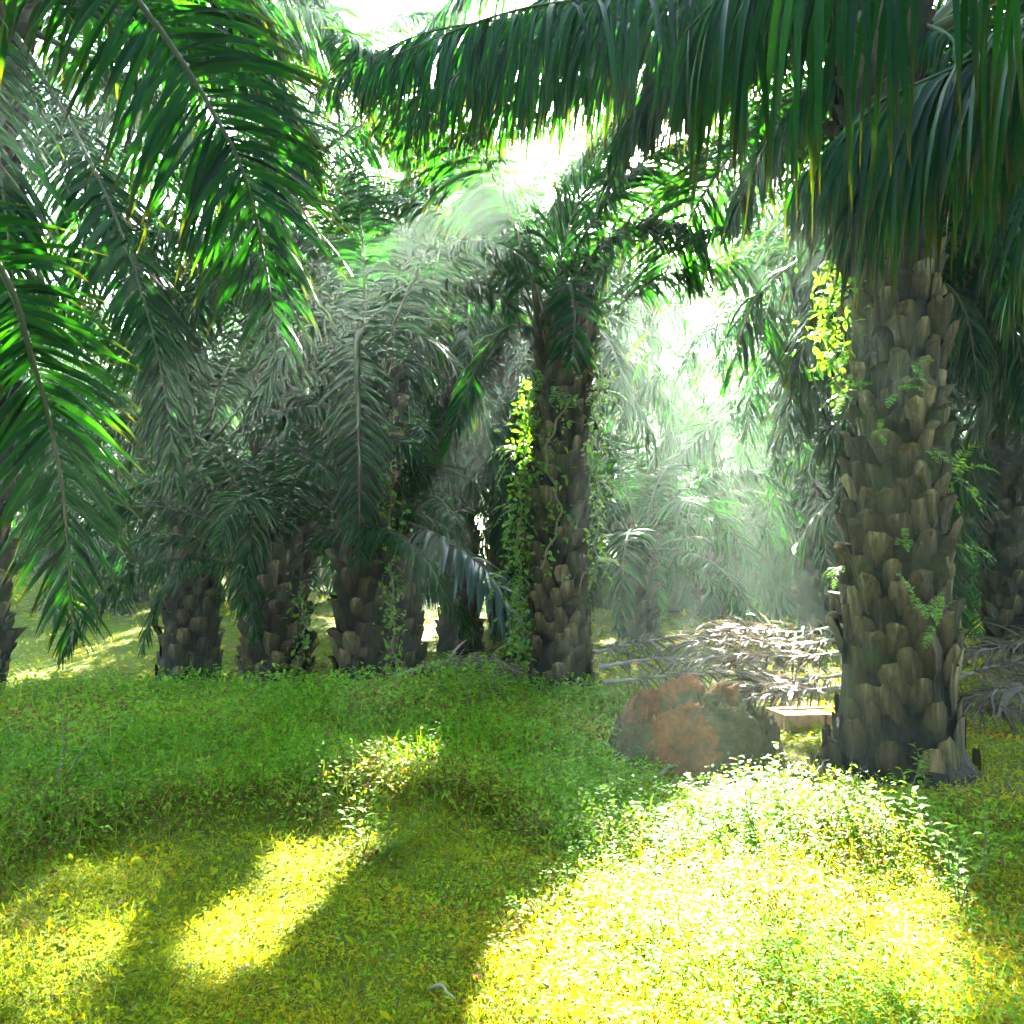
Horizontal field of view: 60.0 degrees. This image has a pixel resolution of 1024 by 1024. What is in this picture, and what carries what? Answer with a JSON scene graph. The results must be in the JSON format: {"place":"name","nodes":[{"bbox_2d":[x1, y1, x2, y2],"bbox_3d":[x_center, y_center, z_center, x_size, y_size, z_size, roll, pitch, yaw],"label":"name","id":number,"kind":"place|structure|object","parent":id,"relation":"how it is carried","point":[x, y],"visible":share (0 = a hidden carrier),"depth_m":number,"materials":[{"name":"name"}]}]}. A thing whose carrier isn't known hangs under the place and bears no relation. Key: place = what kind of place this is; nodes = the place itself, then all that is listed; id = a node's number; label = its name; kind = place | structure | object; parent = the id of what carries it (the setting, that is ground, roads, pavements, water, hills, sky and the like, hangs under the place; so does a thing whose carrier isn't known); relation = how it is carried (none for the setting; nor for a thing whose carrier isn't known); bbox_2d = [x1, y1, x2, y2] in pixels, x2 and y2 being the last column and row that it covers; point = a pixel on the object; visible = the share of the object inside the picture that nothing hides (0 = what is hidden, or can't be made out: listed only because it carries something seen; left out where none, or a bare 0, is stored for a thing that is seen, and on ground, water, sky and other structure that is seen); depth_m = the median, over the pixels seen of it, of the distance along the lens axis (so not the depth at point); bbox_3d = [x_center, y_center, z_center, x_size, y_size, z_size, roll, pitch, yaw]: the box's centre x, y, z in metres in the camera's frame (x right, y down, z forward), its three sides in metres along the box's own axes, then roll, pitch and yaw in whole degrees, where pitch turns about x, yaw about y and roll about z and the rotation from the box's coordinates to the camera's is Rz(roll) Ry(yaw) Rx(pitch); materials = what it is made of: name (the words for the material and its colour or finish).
{"place":"outdoors","nodes":[
{"label":"outdoors","id":0,"kind":"place"},
{"bbox_2d":[9,0,1004,552],"label":"sky","id":1,"kind":"structure","parent":0,"point":[373,12],"materials":[{"name":"white"}]},
{"bbox_2d":[0,556,1023,1023],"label":"ground","id":2,"kind":"structure","parent":0,"point":[126,646],"depth_m":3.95,"materials":[{"name":"green plant"}]},
{"bbox_2d":[9,443,114,572],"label":"oil palm","id":3,"kind":"object","parent":2,"relation":"on","point":[43,559],"visible":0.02,"depth_m":26.63,"materials":[{"name":"green plant"}]},
{"bbox_2d":[39,690,98,798],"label":"weed","id":4,"kind":"object","parent":2,"relation":"on","point":[66,742],"visible":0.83,"depth_m":4.54,"materials":[{"name":"green plant"}]},
{"bbox_2d":[16,240,129,538],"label":"oil palm","id":5,"kind":"object","parent":2,"relation":"on","point":[23,377],"visible":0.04,"depth_m":20.42,"materials":[{"name":"green plant"}]},
{"bbox_2d":[27,288,143,537],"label":"oil palm","id":6,"kind":"object","parent":2,"relation":"on","point":[67,352],"visible":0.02,"depth_m":27.52,"materials":[{"name":"green plant"}]},
{"bbox_2d":[13,367,251,628],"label":"oil palm","id":7,"kind":"object","parent":2,"relation":"on","point":[104,549],"visible":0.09,"depth_m":18.83,"materials":[{"name":"green plant"}]},
{"bbox_2d":[23,311,300,568],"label":"oil palm","id":8,"kind":"object","parent":2,"relation":"on","point":[127,393],"visible":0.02,"depth_m":24.34,"materials":[{"name":"green plant"}]},
{"bbox_2d":[0,0,363,666],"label":"oil palm","id":9,"kind":"object","parent":2,"relation":"on","point":[209,48],"visible":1,"depth_m":3.82,"materials":[{"name":"green plant"}]},
{"bbox_2d":[0,0,419,690],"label":"oil palm","id":10,"kind":"object","parent":2,"relation":"on","point":[22,104],"visible":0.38,"depth_m":8.94,"materials":[{"name":"green plant"}]},
{"bbox_2d":[5,215,449,683],"bbox_3d":[-4.592,-0.326,12.715,7.288,6.220,7.620,0,-4,0],"label":"oil palm","id":11,"kind":"object","parent":2,"relation":"on","point":[191,620],"visible":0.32,"depth_m":12.35,"materials":[{"name":"green plant"}]},
{"bbox_2d":[47,402,489,694],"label":"oil palm","id":12,"kind":"object","parent":2,"relation":"on","point":[295,555],"visible":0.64,"depth_m":10.56,"materials":[{"name":"green plant"}]},
{"bbox_2d":[281,576,328,686],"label":"climbing vine","id":13,"kind":"object","parent":12,"relation":"attached to","point":[307,640],"visible":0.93,"depth_m":10.73,"materials":[{"name":"green plant"}]},
{"bbox_2d":[11,0,544,636],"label":"oil palm","id":14,"kind":"object","parent":2,"relation":"on","point":[349,130],"visible":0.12,"depth_m":13.45,"materials":[{"name":"green plant"}]},
{"bbox_2d":[217,442,432,603],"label":"oil palm","id":15,"kind":"object","parent":2,"relation":"on","point":[325,572],"visible":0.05,"depth_m":25.34,"materials":[{"name":"green plant"}]},
{"bbox_2d":[110,155,545,692],"bbox_3d":[-2.085,-1.115,11.041,5.394,7.647,6.249,0,-4,0],"label":"oil palm","id":16,"kind":"object","parent":2,"relation":"on","point":[369,392],"visible":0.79,"depth_m":10.09,"materials":[{"name":"green plant"}]},
{"bbox_2d":[372,411,412,672],"bbox_3d":[-1.391,0.376,10.219,0.499,3.146,0.530,2,-4,-26],"label":"climbing vine","id":17,"kind":"object","parent":16,"relation":"attached to","point":[392,609],"visible":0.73,"depth_m":10.23,"materials":[{"name":"green plant"}]},
{"bbox_2d":[203,195,500,594],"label":"oil palm","id":18,"kind":"object","parent":2,"relation":"on","point":[227,407],"depth_m":22.61,"materials":[{"name":"green plant"}]},
{"bbox_2d":[338,788,389,852],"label":"weed","id":19,"kind":"object","parent":2,"relation":"on","point":[366,821],"visible":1,"depth_m":4.02,"materials":[{"name":"green plant"}]},
{"bbox_2d":[368,812,426,854],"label":"weed","id":20,"kind":"object","parent":2,"relation":"on","point":[388,831],"visible":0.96,"depth_m":4.03,"materials":[{"name":"green plant"}]},
{"bbox_2d":[205,168,595,612],"bbox_3d":[-2.564,-2.235,20.999,8.592,10.565,9.152,-1,-4,15],"label":"oil palm","id":21,"kind":"object","parent":2,"relation":"on","point":[243,392],"depth_m":20.04,"materials":[{"name":"green plant"}]},
{"bbox_2d":[216,384,603,676],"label":"oil palm","id":22,"kind":"object","parent":2,"relation":"on","point":[478,569],"visible":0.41,"depth_m":12.69,"materials":[{"name":"green plant"}]},
{"bbox_2d":[224,169,688,654],"bbox_3d":[-1.064,-1.327,16.331,7.825,8.576,8.539,-2,-4,25],"label":"oil palm","id":23,"kind":"object","parent":2,"relation":"on","point":[447,640],"visible":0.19,"depth_m":15.74,"materials":[{"name":"green plant"}]},
{"bbox_2d":[451,667,475,713],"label":"weed","id":24,"kind":"object","parent":2,"relation":"on","point":[464,684],"visible":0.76,"depth_m":7.18,"materials":[{"name":"green plant"}]},
{"bbox_2d":[297,154,716,641],"bbox_3d":[-0.314,-1.737,18.175,8.836,9.338,8.466,0,-4,0],"label":"oil palm","id":25,"kind":"object","parent":2,"relation":"on","point":[506,375],"visible":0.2,"depth_m":16.80,"materials":[{"name":"green plant"}]},
{"bbox_2d":[0,650,1023,1023],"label":"weed cover","id":26,"kind":"object","parent":2,"relation":"on","point":[564,812],"visible":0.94,"depth_m":4.39,"materials":[{"name":"green plant"}]},
{"bbox_2d":[391,639,526,681],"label":"fallen frond","id":27,"kind":"object","parent":26,"relation":"on","point":[508,665],"visible":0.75,"depth_m":8.83,"materials":[{"name":"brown plant"}]},
{"bbox_2d":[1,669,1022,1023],"bbox_3d":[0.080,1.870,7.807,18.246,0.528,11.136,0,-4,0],"label":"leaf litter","id":28,"kind":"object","parent":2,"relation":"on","point":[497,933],"visible":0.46,"depth_m":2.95,"materials":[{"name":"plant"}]},
{"bbox_2d":[484,477,644,610],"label":"oil palm","id":29,"kind":"object","parent":2,"relation":"on","point":[604,599],"visible":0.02,"depth_m":28.13,"materials":[{"name":"green plant"}]},
{"bbox_2d":[317,27,822,694],"bbox_3d":[0.266,-1.180,9.405,5.309,7.056,3.404,2,-4,-23],"label":"oil palm","id":30,"kind":"object","parent":2,"relation":"on","point":[567,321],"visible":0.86,"depth_m":9.47,"materials":[{"name":"green plant"}]},
{"bbox_2d":[486,569,519,608],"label":"fern","id":31,"kind":"object","parent":30,"relation":"attached to","point":[516,579],"visible":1,"depth_m":9.47,"materials":[{"name":"green plant"}]},
{"bbox_2d":[491,503,515,548],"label":"fern","id":32,"kind":"object","parent":30,"relation":"attached to","point":[507,530],"visible":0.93,"depth_m":9.47,"materials":[{"name":"green plant"}]},
{"bbox_2d":[487,445,520,485],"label":"fern","id":33,"kind":"object","parent":30,"relation":"attached to","point":[507,446],"visible":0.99,"depth_m":9.68,"materials":[{"name":"green plant"}]},
{"bbox_2d":[494,369,553,668],"bbox_3d":[0.117,0.072,9.623,0.609,3.359,0.445,2,-4,-24],"label":"climbing vine","id":34,"kind":"object","parent":30,"relation":"attached to","point":[519,560],"visible":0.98,"depth_m":9.61,"materials":[{"name":"green plant"}]},
{"bbox_2d":[523,388,589,577],"bbox_3d":[0.456,-0.323,9.442,0.695,2.042,0.482,1,-4,-21],"label":"climbing vine","id":35,"kind":"object","parent":30,"relation":"attached to","point":[566,406],"visible":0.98,"depth_m":9.44,"materials":[{"name":"green plant"}]},
{"bbox_2d":[580,365,616,572],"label":"climbing vine","id":36,"kind":"object","parent":30,"relation":"attached to","point":[595,414],"visible":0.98,"depth_m":9.66,"materials":[{"name":"green plant"}]},
{"bbox_2d":[588,556,624,590],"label":"fern","id":37,"kind":"object","parent":30,"relation":"attached to","point":[604,560],"visible":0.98,"depth_m":9.62,"materials":[{"name":"green plant"}]},
{"bbox_2d":[594,366,630,413],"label":"fern","id":38,"kind":"object","parent":30,"relation":"attached to","point":[601,381],"visible":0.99,"depth_m":9.63,"materials":[{"name":"green plant"}]},
{"bbox_2d":[595,481,630,508],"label":"fern","id":39,"kind":"object","parent":30,"relation":"attached to","point":[611,492],"visible":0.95,"depth_m":9.62,"materials":[{"name":"green plant"}]},
{"bbox_2d":[383,110,767,609],"bbox_3d":[1.142,-2.828,21.494,9.900,11.764,9.198,0,-4,0],"label":"oil palm","id":40,"kind":"object","parent":2,"relation":"on","point":[679,352],"depth_m":19.91,"materials":[{"name":"green plant"}]},
{"bbox_2d":[525,277,722,543],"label":"oil palm","id":41,"kind":"object","parent":2,"relation":"on","point":[613,424],"visible":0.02,"depth_m":26.15,"materials":[{"name":"green plant"}]},
{"bbox_2d":[464,429,827,662],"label":"oil palm","id":42,"kind":"object","parent":2,"relation":"on","point":[634,549],"visible":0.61,"depth_m":15.23,"materials":[{"name":"green plant"}]},
{"bbox_2d":[646,804,675,858],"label":"weed","id":43,"kind":"object","parent":2,"relation":"on","point":[663,812],"visible":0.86,"depth_m":3.84,"materials":[{"name":"green plant"}]},
{"bbox_2d":[307,0,1023,790],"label":"oil palm","id":44,"kind":"object","parent":2,"relation":"on","point":[899,686],"visible":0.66,"depth_m":5.67,"materials":[{"name":"green plant"}]},
{"bbox_2d":[798,328,848,374],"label":"fern","id":45,"kind":"object","parent":44,"relation":"attached to","point":[831,351],"visible":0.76,"depth_m":5.72,"materials":[{"name":"green plant"}]},
{"bbox_2d":[792,261,866,405],"bbox_3d":[2.072,-1.159,5.703,0.490,0.937,0.358,1,-4,-18],"label":"climbing vine","id":46,"kind":"object","parent":44,"relation":"attached to","point":[832,345],"visible":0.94,"depth_m":5.68,"materials":[{"name":"green plant"}]},
{"bbox_2d":[894,572,939,625],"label":"fern","id":47,"kind":"object","parent":44,"relation":"attached to","point":[920,606],"visible":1,"depth_m":5.31,"materials":[{"name":"green plant"}]},
{"bbox_2d":[923,591,955,648],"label":"fern","id":48,"kind":"object","parent":44,"relation":"attached to","point":[936,615],"visible":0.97,"depth_m":5.42,"materials":[{"name":"green plant"}]},
{"bbox_2d":[949,441,999,513],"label":"fern","id":49,"kind":"object","parent":44,"relation":"attached to","point":[966,481],"visible":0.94,"depth_m":5.73,"materials":[{"name":"green plant"}]},
{"bbox_2d":[592,373,769,581],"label":"oil palm","id":50,"kind":"object","parent":2,"relation":"on","point":[699,400],"depth_m":35.22,"materials":[{"name":"green plant"}]},
{"bbox_2d":[669,808,709,849],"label":"weed","id":51,"kind":"object","parent":2,"relation":"on","point":[705,820],"visible":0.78,"depth_m":4.04,"materials":[{"name":"green plant"}]},
{"bbox_2d":[592,613,788,669],"bbox_3d":[2.023,1.478,10.170,2.362,0.664,0.624,0,-4,7],"label":"fallen frond","id":52,"kind":"object","parent":2,"relation":"on","point":[642,642],"visible":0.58,"depth_m":10.17,"materials":[{"name":"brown plant"}]},
{"bbox_2d":[689,605,842,658],"bbox_3d":[2.862,1.378,9.950,1.863,0.672,0.814,1,-4,-11],"label":"fallen frond","id":53,"kind":"object","parent":52,"relation":"on","point":[780,630],"visible":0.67,"depth_m":9.96,"materials":[{"name":"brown plant"}]},
{"bbox_2d":[587,450,796,615],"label":"oil palm","id":54,"kind":"object","parent":2,"relation":"on","point":[673,605],"visible":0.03,"depth_m":26.37,"materials":[{"name":"green plant"}]},
{"bbox_2d":[603,673,784,777],"bbox_3d":[1.277,1.439,6.170,1.332,0.630,0.914,0,-4,0],"label":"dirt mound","id":55,"kind":"object","parent":2,"relation":"on","point":[690,723],"visible":0.98,"depth_m":5.85,"materials":[{"name":"soil"}]},
{"bbox_2d":[602,656,797,692],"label":"fallen frond","id":56,"kind":"object","parent":2,"relation":"on","point":[720,671],"visible":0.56,"depth_m":8.46,"materials":[{"name":"brown plant"}]},
{"bbox_2d":[598,641,805,678],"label":"fallen frond","id":57,"kind":"object","parent":2,"relation":"on","point":[658,658],"visible":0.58,"depth_m":8.99,"materials":[{"name":"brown plant"}]},
{"bbox_2d":[685,772,727,841],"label":"weed","id":58,"kind":"object","parent":2,"relation":"on","point":[716,805],"visible":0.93,"depth_m":4.23,"materials":[{"name":"green plant"}]},
{"bbox_2d":[396,0,1023,454],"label":"oil palm","id":59,"kind":"object","parent":2,"relation":"on","point":[460,8],"visible":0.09,"depth_m":11.16,"materials":[{"name":"green plant"}]},
{"bbox_2d":[588,361,842,619],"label":"oil palm","id":60,"kind":"object","parent":2,"relation":"on","point":[697,596],"visible":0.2,"depth_m":23.25,"materials":[{"name":"green plant"}]},
{"bbox_2d":[692,779,753,831],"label":"weed","id":61,"kind":"object","parent":2,"relation":"on","point":[731,800],"visible":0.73,"depth_m":4.41,"materials":[{"name":"green plant"}]},
{"bbox_2d":[636,440,843,619],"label":"oil palm","id":62,"kind":"object","parent":2,"relation":"on","point":[716,598],"visible":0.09,"depth_m":23.23,"materials":[{"name":"green plant"}]},
{"bbox_2d":[728,766,761,843],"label":"weed","id":63,"kind":"object","parent":2,"relation":"on","point":[743,790],"visible":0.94,"depth_m":4.28,"materials":[{"name":"green plant"}]},
{"bbox_2d":[665,635,840,689],"bbox_3d":[2.453,1.507,8.768,1.981,0.584,0.833,0,-4,0],"label":"fallen frond","id":64,"kind":"object","parent":2,"relation":"on","point":[712,656],"visible":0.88,"depth_m":8.72,"materials":[{"name":"beige plant"}]},
{"bbox_2d":[661,610,835,679],"bbox_3d":[2.532,1.395,9.117,2.021,0.755,0.872,0,-4,0],"label":"fallen frond","id":65,"kind":"object","parent":64,"relation":"on","point":[780,646],"visible":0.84,"depth_m":9.15,"materials":[{"name":"beige plant"}]},
{"bbox_2d":[685,333,837,536],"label":"oil palm","id":66,"kind":"object","parent":2,"relation":"on","point":[735,386],"visible":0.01,"depth_m":32.46,"materials":[{"name":"green plant"}]},
{"bbox_2d":[756,742,785,805],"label":"weed","id":67,"kind":"object","parent":2,"relation":"on","point":[775,763],"visible":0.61,"depth_m":4.80,"materials":[{"name":"green plant"}]},
{"bbox_2d":[713,657,840,711],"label":"fallen frond","id":68,"kind":"object","parent":2,"relation":"on","point":[810,678],"visible":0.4,"depth_m":8.08,"materials":[{"name":"brown plant"}]},
{"bbox_2d":[758,763,800,816],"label":"weed","id":69,"kind":"object","parent":2,"relation":"on","point":[770,795],"visible":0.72,"depth_m":4.58,"materials":[{"name":"green plant"}]},
{"bbox_2d":[761,803,800,855],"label":"weed","id":70,"kind":"object","parent":2,"relation":"on","point":[781,819],"visible":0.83,"depth_m":4.08,"materials":[{"name":"green plant"}]},
{"bbox_2d":[729,671,840,713],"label":"fallen frond","id":71,"kind":"object","parent":2,"relation":"on","point":[779,694],"visible":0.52,"depth_m":7.68,"materials":[{"name":"brown plant"}]},
{"bbox_2d":[766,707,831,731],"bbox_3d":[2.344,1.695,7.139,0.460,0.188,0.380,0,-4,-7],"label":"wooden box","id":72,"kind":"object","parent":2,"relation":"on","point":[798,717],"visible":0.64,"depth_m":6.99,"materials":[{"name":"beige wood"}]},
{"bbox_2d":[612,220,1004,634],"bbox_3d":[6.356,-1.336,18.068,8.473,8.340,8.145,-3,-5,38],"label":"oil palm","id":73,"kind":"object","parent":2,"relation":"on","point":[814,599],"visible":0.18,"depth_m":17.53,"materials":[{"name":"green plant"}]},
{"bbox_2d":[648,139,978,535],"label":"oil palm","id":74,"kind":"object","parent":2,"relation":"on","point":[771,366],"visible":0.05,"depth_m":16.47,"materials":[{"name":"green plant"}]},
{"bbox_2d":[803,795,850,866],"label":"weed","id":75,"kind":"object","parent":2,"relation":"on","point":[813,824],"visible":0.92,"depth_m":3.96,"materials":[{"name":"green plant"}]},
{"bbox_2d":[809,772,850,831],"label":"weed","id":76,"kind":"object","parent":2,"relation":"on","point":[822,798],"visible":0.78,"depth_m":4.38,"materials":[{"name":"green plant"}]},
{"bbox_2d":[662,0,1023,349],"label":"oil palm","id":77,"kind":"object","parent":2,"relation":"on","point":[903,154],"visible":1,"depth_m":3.30,"materials":[{"name":"green plant"}]},
{"bbox_2d":[828,767,859,830],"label":"weed","id":78,"kind":"object","parent":2,"relation":"on","point":[839,782],"visible":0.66,"depth_m":4.47,"materials":[{"name":"green plant"}]},
{"bbox_2d":[667,114,1023,522],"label":"oil palm","id":79,"kind":"object","parent":2,"relation":"on","point":[975,325],"visible":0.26,"depth_m":8.14,"materials":[{"name":"green plant"}]},
{"bbox_2d":[722,479,976,615],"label":"oil palm","id":80,"kind":"object","parent":2,"relation":"on","point":[795,603],"visible":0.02,"depth_m":24.48,"materials":[{"name":"green plant"}]},
{"bbox_2d":[707,0,1023,571],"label":"oil palm","id":81,"kind":"object","parent":2,"relation":"on","point":[979,426],"visible":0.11,"depth_m":9.93,"materials":[{"name":"green plant"}]},
{"bbox_2d":[848,784,893,842],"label":"weed","id":82,"kind":"object","parent":2,"relation":"on","point":[878,805],"visible":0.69,"depth_m":4.26,"materials":[{"name":"green plant"}]},
{"bbox_2d":[871,797,899,857],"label":"weed","id":83,"kind":"object","parent":2,"relation":"on","point":[886,827],"visible":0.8,"depth_m":4.07,"materials":[{"name":"green plant"}]},
{"bbox_2d":[756,315,1023,668],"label":"oil palm","id":84,"kind":"object","parent":2,"relation":"on","point":[999,521],"visible":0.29,"depth_m":13.74,"materials":[{"name":"green plant"}]},
{"bbox_2d":[895,760,928,826],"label":"weed","id":85,"kind":"object","parent":2,"relation":"on","point":[919,782],"visible":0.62,"depth_m":4.59,"materials":[{"name":"green plant"}]},
{"bbox_2d":[900,786,935,849],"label":"weed","id":86,"kind":"object","parent":2,"relation":"on","point":[909,802],"visible":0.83,"depth_m":4.10,"materials":[{"name":"green plant"}]},
{"bbox_2d":[910,743,933,785],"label":"weed","id":87,"kind":"object","parent":2,"relation":"on","point":[922,773],"visible":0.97,"depth_m":5.28,"materials":[{"name":"green plant"}]},
{"bbox_2d":[925,822,974,895],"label":"weed","id":88,"kind":"object","parent":2,"relation":"on","point":[960,870],"visible":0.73,"depth_m":3.67,"materials":[{"name":"green plant"}]},
{"bbox_2d":[919,822,985,871],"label":"weed","id":89,"kind":"object","parent":2,"relation":"on","point":[922,828],"visible":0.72,"depth_m":3.89,"materials":[{"name":"green plant"}]},
{"bbox_2d":[926,812,999,911],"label":"weed","id":90,"kind":"object","parent":2,"relation":"on","point":[953,865],"visible":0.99,"depth_m":3.50,"materials":[{"name":"green plant"}]},
{"bbox_2d":[957,664,1023,732],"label":"fallen frond","id":91,"kind":"object","parent":2,"relation":"on","point":[983,698],"visible":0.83,"depth_m":7.09,"materials":[{"name":"grey plant"}]},
{"bbox_2d":[960,641,1023,692],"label":"fallen frond","id":92,"kind":"object","parent":91,"relation":"on","point":[1014,662],"visible":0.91,"depth_m":7.68,"materials":[{"name":"grey plant"}]},
{"bbox_2d":[963,621,1023,679],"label":"fallen frond","id":93,"kind":"object","parent":92,"relation":"on","point":[971,651],"visible":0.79,"depth_m":8.30,"materials":[{"name":"grey plant"}]},
{"bbox_2d":[957,693,1023,737],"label":"fallen frond","id":94,"kind":"object","parent":2,"relation":"on","point":[1009,709],"visible":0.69,"depth_m":6.98,"materials":[{"name":"grey plant"}]},
{"bbox_2d":[969,788,1013,880],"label":"weed","id":95,"kind":"object","parent":2,"relation":"on","point":[993,845],"visible":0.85,"depth_m":3.69,"materials":[{"name":"green plant"}]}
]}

